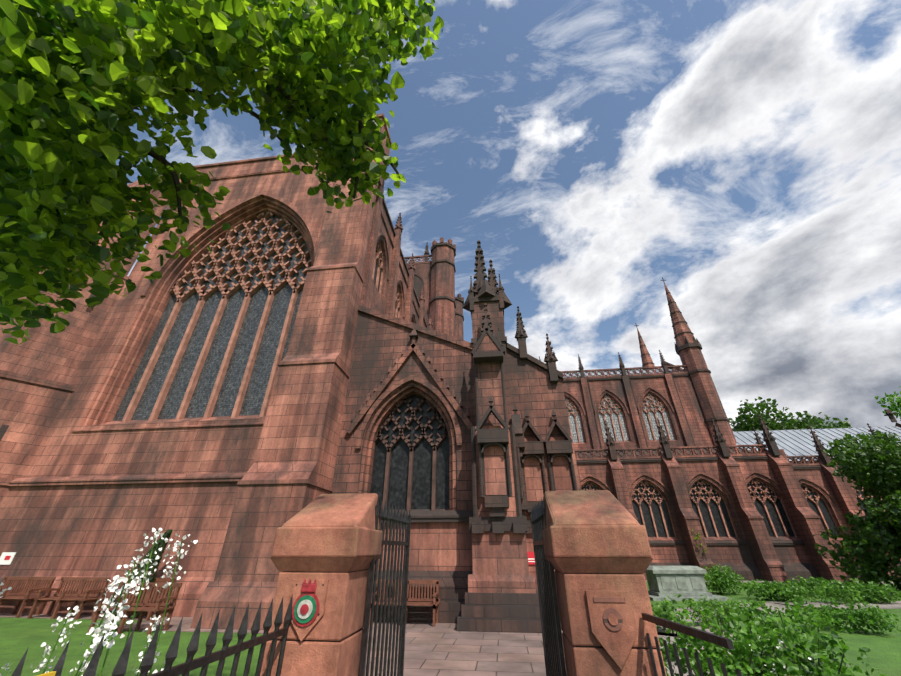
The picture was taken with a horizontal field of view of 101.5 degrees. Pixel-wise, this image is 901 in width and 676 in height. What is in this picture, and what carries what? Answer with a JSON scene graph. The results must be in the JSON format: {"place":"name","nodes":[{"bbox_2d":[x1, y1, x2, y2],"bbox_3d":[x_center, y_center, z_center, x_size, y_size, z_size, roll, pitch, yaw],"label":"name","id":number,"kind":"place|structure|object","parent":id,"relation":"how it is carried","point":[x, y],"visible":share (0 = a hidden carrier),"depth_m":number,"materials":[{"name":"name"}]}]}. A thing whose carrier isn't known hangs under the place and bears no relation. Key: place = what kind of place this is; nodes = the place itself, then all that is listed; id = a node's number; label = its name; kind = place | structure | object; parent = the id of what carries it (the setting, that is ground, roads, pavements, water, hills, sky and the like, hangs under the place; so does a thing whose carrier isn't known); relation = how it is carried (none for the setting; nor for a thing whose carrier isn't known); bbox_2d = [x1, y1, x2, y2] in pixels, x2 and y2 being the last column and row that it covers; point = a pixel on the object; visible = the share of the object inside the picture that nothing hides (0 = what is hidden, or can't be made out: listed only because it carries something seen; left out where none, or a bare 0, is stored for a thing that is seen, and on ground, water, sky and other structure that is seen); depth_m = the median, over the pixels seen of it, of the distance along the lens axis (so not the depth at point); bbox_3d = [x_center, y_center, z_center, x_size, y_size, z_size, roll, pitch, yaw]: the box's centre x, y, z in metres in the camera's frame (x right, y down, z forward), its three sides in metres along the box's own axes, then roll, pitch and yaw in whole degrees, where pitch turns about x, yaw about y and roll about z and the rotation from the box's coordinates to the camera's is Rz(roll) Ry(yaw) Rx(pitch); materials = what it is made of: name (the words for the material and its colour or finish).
{"place":"outdoors","nodes":[
{"label":"outdoors","id":0,"kind":"place"},
{"bbox_2d":[0,578,900,675],"bbox_3d":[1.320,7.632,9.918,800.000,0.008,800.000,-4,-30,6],"label":"ground","id":1,"kind":"structure","parent":0,"point":[443,649],"depth_m":7.32,"materials":[{"name":"green plant"}]},
{"bbox_2d":[0,528,197,675],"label":"white flower bed","id":2,"kind":"object","parent":1,"relation":"on","point":[108,627],"visible":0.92,"depth_m":2.01,"materials":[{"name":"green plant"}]},
{"bbox_2d":[111,529,172,617],"bbox_3d":[-9.006,6.864,10.796,0.963,2.218,0.945,-4,-30,6],"label":"topiary cone","id":3,"kind":"object","parent":1,"relation":"on","point":[167,535],"visible":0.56,"depth_m":10.86,"materials":[{"name":"green plant"}]},
{"bbox_2d":[0,0,443,344],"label":"lime tree","id":4,"kind":"object","parent":1,"relation":"on","point":[78,78],"visible":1,"depth_m":2.68,"materials":[{"name":"green plant"}]},
{"bbox_2d":[0,566,731,634],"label":"bench","id":5,"kind":"object","parent":1,"relation":"on","point":[687,582],"visible":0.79,"depth_m":10.85,"materials":[{"name":"brown wood"}]},
{"bbox_2d":[12,490,741,675],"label":"gate and railings","id":6,"kind":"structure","parent":1,"relation":"on","point":[592,549],"depth_m":2.58,"materials":[{"name":"stone"}]},
{"bbox_2d":[0,113,900,632],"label":"cathedral","id":7,"kind":"structure","parent":1,"relation":"on","point":[288,347],"depth_m":14.67,"materials":[{"name":"stone"}]},
{"bbox_2d":[691,529,707,560],"bbox_3d":[16.157,13.922,23.684,0.750,2.882,1.131,-4,-30,6],"label":"climbing plant","id":8,"kind":"object","parent":1,"relation":"on","point":[692,530],"visible":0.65,"depth_m":23.87,"materials":[{"name":"green plant"}]},
{"bbox_2d":[701,563,743,594],"bbox_3d":[11.916,10.663,16.198,1.857,1.293,1.713,-4,-30,6],"label":"round shrub","id":9,"kind":"object","parent":1,"relation":"on","point":[720,579],"visible":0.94,"depth_m":15.97,"materials":[{"name":"green plant"}]},
{"bbox_2d":[658,593,885,675],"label":"shrubs","id":10,"kind":"object","parent":1,"relation":"on","point":[716,654],"visible":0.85,"depth_m":3.85,"materials":[{"name":"green plant"}]},
{"bbox_2d":[651,595,900,634],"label":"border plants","id":11,"kind":"object","parent":1,"relation":"on","point":[833,614],"visible":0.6,"depth_m":8.68,"materials":[{"name":"green plant"}]},
{"bbox_2d":[734,636,820,675],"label":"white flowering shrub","id":12,"kind":"object","parent":1,"relation":"on","point":[764,671],"visible":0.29,"depth_m":3.86,"materials":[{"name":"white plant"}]},
{"bbox_2d":[729,397,851,431],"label":"tree","id":13,"kind":"object","parent":1,"relation":"on","point":[787,423],"visible":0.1,"depth_m":42.05,"materials":[{"name":"green plant"}]},
{"bbox_2d":[743,576,900,604],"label":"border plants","id":14,"kind":"object","parent":1,"relation":"on","point":[860,591],"visible":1,"depth_m":13.57,"materials":[{"name":"green plant"}]},
{"bbox_2d":[813,429,900,590],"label":"tree","id":15,"kind":"object","parent":1,"relation":"on","point":[871,465],"visible":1,"depth_m":17.63,"materials":[{"name":"green plant"}]},
{"bbox_2d":[874,386,900,420],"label":"tree","id":16,"kind":"object","parent":1,"relation":"on","point":[893,406],"visible":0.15,"depth_m":38.57,"materials":[{"name":"green plant"}]},
{"bbox_2d":[1,0,900,431],"label":"sky","id":17,"kind":"structure","parent":0,"point":[744,156],"materials":[{"name":"blue"}]}
]}

